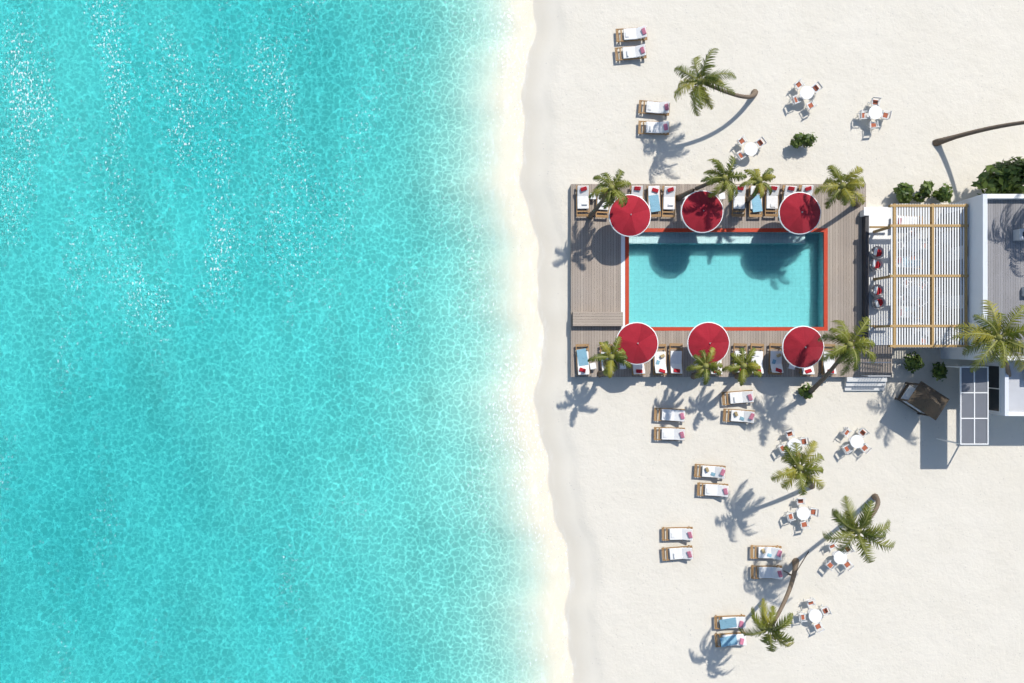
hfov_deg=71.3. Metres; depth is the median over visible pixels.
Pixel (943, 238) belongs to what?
pergola table
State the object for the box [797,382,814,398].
shrub
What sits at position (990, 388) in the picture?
building
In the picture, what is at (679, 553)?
beach lounger
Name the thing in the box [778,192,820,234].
umbrella
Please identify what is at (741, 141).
dining chair
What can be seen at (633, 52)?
beach lounger
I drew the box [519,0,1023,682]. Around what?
sand ground
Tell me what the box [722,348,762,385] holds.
deck palm
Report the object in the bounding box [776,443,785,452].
dining chair
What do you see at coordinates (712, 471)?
beach lounger
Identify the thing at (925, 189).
bush
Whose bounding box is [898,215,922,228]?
pergola lounger
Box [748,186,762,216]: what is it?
deck lounger
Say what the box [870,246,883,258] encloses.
egg chair
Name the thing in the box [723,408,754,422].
beach lounger
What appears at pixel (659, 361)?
deck lounger
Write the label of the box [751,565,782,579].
beach lounger
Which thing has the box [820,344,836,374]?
deck lounger
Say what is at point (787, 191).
deck lounger
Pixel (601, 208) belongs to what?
deck lounger
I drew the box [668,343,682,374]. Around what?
deck lounger
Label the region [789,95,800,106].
dining chair
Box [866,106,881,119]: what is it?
dining table
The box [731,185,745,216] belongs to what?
deck lounger
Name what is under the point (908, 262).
pergola lounger
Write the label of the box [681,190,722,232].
umbrella
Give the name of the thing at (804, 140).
beach shrub
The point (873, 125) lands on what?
dining chair
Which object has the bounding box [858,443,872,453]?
dining chair
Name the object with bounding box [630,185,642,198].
deck lounger
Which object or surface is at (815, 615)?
dining table
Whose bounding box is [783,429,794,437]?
dining chair
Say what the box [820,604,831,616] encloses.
dining chair
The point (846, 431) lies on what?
dining chair
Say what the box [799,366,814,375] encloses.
deck lounger
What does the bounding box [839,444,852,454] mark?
dining chair
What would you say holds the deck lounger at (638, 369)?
on the pool deck
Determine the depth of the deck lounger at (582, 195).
49.14 m
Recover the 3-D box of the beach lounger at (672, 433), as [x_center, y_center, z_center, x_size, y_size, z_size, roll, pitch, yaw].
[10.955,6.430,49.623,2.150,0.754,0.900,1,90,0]
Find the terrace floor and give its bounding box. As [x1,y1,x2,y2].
[860,207,943,344]
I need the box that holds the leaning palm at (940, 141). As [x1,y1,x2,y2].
[933,121,1023,145]
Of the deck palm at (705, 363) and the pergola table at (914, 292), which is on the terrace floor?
the pergola table at (914, 292)
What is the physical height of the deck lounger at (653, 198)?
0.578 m
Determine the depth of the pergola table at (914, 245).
48.75 m
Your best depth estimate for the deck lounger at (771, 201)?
49.14 m
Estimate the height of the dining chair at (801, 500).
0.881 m
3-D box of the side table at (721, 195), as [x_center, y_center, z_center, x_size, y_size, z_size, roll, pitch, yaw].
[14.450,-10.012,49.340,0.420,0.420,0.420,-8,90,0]
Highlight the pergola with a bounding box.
[873,204,968,347]
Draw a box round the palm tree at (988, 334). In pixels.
[952,300,1023,376]
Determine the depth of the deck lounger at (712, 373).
49.14 m
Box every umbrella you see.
[609,194,650,236]
[616,322,657,364]
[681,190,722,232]
[687,322,729,362]
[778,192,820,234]
[782,326,823,367]
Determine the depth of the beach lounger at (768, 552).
49.59 m
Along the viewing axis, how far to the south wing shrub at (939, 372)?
49.06 m
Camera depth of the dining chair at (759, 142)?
49.48 m
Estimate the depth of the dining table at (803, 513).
49.25 m
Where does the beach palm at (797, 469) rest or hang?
on the sand ground
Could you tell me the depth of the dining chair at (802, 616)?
49.48 m
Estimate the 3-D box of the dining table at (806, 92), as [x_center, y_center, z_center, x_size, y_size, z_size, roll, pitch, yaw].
[20.340,-17.169,49.624,0.920,0.752,0.920,0,90,0]
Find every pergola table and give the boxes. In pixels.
[906,238,919,251]
[906,285,919,298]
[938,231,948,244]
[938,293,951,306]
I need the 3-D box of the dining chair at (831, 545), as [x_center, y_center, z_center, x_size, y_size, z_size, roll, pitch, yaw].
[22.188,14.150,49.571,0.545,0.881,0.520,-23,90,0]
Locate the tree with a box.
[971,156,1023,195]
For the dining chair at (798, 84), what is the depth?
49.48 m
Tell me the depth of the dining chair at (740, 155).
49.48 m
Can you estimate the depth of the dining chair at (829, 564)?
49.48 m
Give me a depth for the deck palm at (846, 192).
45.17 m
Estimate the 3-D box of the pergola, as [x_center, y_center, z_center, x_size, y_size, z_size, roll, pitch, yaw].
[27.373,-4.310,48.170,5.132,2.660,9.475,0,90,0]
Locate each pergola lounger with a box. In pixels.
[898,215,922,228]
[898,255,922,268]
[898,305,922,318]
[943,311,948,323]
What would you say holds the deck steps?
on the sand ground
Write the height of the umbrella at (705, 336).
2.640 m
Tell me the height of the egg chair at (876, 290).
0.759 m
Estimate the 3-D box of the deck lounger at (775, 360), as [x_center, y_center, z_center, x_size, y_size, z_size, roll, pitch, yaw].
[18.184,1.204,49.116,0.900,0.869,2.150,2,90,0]
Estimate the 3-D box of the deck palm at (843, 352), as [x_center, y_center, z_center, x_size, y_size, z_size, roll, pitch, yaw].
[20.619,1.233,46.460,3.427,7.504,5.633,0,90,0]
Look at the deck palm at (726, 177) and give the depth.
45.41 m
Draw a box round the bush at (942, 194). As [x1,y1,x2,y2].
[932,183,952,202]
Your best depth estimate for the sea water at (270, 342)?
50.25 m
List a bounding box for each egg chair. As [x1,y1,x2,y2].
[869,258,882,270]
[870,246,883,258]
[870,284,883,296]
[871,296,884,308]
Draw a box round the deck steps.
[844,377,886,390]
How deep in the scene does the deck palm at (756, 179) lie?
46.30 m
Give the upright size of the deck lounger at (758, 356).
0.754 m
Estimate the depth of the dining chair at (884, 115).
49.48 m
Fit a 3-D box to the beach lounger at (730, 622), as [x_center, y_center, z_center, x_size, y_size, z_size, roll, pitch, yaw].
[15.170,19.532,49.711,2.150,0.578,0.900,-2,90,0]
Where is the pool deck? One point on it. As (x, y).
(599, 279)
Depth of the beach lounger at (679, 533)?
49.59 m
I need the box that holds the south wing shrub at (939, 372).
[932,361,947,381]
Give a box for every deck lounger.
[576,185,589,216]
[576,344,589,375]
[596,192,608,217]
[600,344,613,375]
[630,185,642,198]
[631,363,644,374]
[646,185,660,216]
[653,344,666,374]
[661,186,675,216]
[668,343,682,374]
[709,360,721,375]
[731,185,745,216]
[732,343,746,374]
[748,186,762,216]
[750,343,763,374]
[764,185,779,216]
[768,343,782,374]
[781,185,796,199]
[798,185,813,194]
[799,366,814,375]
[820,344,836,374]
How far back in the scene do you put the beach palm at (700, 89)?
45.76 m
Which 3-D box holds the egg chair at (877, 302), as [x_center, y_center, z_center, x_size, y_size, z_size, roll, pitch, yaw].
[25.176,-2.662,49.121,0.920,0.759,0.920,-19,90,0]
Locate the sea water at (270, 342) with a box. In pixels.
[0,0,573,682]
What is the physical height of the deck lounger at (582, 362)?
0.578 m
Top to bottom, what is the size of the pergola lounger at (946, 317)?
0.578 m
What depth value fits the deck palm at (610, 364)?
45.66 m
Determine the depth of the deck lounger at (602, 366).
49.19 m
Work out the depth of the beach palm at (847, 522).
42.54 m
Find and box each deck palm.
[587,168,630,218]
[588,336,630,377]
[675,156,746,201]
[686,347,722,384]
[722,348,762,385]
[739,168,775,202]
[803,316,875,398]
[814,164,865,208]
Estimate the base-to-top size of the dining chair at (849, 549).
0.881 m
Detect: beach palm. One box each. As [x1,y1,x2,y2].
[674,48,757,115]
[738,551,808,651]
[771,440,826,495]
[822,493,894,562]
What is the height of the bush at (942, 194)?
1.289 m
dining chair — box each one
[734,150,745,161]
[735,134,747,145]
[754,136,766,148]
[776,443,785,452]
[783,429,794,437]
[785,511,795,522]
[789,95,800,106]
[793,78,804,90]
[794,497,805,504]
[797,520,810,529]
[797,610,806,622]
[798,436,809,445]
[803,100,817,111]
[804,597,815,606]
[808,506,818,516]
[811,81,822,94]
[811,622,824,632]
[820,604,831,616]
[823,560,835,571]
[825,540,837,550]
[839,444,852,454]
[840,427,852,436]
[841,559,854,570]
[844,544,854,554]
[855,427,868,437]
[857,110,866,120]
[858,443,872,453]
[866,121,878,129]
[868,97,881,105]
[878,110,891,120]
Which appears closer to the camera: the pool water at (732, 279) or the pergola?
the pergola
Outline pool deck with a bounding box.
[570,184,891,376]
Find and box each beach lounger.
[615,44,646,61]
[616,26,646,42]
[638,100,669,115]
[638,121,669,135]
[654,408,684,421]
[654,427,684,440]
[661,545,692,560]
[662,526,692,540]
[694,464,725,478]
[697,482,727,496]
[714,614,745,628]
[714,631,745,646]
[721,390,753,404]
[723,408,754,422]
[750,545,781,559]
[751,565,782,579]
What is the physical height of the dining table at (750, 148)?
0.752 m
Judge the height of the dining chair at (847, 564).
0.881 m
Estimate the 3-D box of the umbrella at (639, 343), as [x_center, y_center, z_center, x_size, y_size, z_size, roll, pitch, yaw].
[8.315,0.143,48.231,2.830,2.640,2.830,-32,88,1]
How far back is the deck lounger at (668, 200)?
49.14 m
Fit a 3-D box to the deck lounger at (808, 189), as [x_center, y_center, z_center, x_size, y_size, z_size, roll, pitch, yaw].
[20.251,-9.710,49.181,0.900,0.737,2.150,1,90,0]
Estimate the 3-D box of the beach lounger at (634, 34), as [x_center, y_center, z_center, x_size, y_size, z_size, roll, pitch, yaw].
[8.320,-21.374,49.623,2.150,0.754,0.900,-4,90,0]
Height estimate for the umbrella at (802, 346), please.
2.640 m
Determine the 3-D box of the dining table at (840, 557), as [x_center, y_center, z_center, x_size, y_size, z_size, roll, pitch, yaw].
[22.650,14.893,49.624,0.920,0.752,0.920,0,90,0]
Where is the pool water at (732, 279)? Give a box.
[629,232,822,326]
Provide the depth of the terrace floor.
49.50 m
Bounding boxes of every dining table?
[744,142,757,155]
[787,438,800,450]
[795,507,809,519]
[799,86,813,99]
[807,608,821,622]
[832,551,846,563]
[848,435,863,447]
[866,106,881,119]
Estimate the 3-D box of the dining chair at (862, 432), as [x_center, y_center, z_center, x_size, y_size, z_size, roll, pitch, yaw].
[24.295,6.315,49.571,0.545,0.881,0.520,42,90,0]
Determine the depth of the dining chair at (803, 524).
49.48 m
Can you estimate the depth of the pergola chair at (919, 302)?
48.98 m
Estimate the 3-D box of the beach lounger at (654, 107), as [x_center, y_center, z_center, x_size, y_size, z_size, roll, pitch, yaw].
[9.893,-16.265,49.623,2.150,0.754,0.900,5,90,0]
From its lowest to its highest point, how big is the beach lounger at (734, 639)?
0.578 m
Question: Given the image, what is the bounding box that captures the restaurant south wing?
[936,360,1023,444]
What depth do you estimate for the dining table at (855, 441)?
49.25 m
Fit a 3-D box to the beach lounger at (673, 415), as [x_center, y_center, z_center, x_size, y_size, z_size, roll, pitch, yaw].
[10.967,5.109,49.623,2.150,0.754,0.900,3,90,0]
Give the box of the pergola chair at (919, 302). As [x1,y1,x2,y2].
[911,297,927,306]
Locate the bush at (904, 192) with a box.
[893,182,914,203]
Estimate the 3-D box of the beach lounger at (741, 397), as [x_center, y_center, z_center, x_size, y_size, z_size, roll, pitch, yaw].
[15.700,3.893,49.632,2.150,0.737,0.900,-5,90,0]
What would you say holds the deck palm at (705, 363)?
on the pool deck
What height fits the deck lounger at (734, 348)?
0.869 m
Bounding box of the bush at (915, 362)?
[903,351,924,373]
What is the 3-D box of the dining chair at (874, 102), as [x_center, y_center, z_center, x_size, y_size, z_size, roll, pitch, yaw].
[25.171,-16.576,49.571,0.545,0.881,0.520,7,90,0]
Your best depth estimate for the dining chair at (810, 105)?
49.48 m
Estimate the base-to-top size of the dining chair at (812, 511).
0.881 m
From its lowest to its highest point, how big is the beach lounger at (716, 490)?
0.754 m
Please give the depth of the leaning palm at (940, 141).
48.11 m
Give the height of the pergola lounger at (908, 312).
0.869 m
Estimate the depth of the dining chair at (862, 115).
49.48 m
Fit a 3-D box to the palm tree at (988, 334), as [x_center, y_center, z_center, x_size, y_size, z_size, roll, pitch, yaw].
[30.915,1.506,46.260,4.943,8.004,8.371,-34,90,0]
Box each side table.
[590,363,595,368]
[718,193,724,198]
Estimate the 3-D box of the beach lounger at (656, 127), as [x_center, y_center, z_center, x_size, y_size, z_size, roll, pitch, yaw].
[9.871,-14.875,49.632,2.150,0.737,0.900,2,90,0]
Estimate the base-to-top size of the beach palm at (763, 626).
6.589 m
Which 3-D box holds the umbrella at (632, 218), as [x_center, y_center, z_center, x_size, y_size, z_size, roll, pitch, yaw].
[7.795,-8.357,48.231,2.830,2.640,2.830,-18,90,-2]
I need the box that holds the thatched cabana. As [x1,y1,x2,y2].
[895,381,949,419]
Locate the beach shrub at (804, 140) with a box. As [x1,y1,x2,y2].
[789,132,817,148]
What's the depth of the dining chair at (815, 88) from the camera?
49.48 m
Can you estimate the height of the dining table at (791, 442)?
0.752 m
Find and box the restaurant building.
[941,194,1023,359]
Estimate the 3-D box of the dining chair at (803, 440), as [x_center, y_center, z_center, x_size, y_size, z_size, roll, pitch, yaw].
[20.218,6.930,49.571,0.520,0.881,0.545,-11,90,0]
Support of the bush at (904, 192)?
on the sand ground
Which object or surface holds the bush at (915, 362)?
on the sand ground
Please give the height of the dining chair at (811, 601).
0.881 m
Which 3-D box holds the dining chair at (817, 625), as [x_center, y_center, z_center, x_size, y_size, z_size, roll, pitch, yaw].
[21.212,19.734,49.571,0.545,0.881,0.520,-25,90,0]
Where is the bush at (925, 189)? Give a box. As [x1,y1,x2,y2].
[912,180,933,202]
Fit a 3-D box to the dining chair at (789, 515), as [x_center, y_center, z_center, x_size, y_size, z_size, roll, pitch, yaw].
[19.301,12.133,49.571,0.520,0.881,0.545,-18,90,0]
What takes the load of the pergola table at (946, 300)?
on the terrace floor
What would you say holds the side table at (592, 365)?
on the pool deck
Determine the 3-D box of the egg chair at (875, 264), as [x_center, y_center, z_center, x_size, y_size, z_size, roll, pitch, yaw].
[24.998,-5.289,49.121,0.920,0.759,0.920,13,90,0]

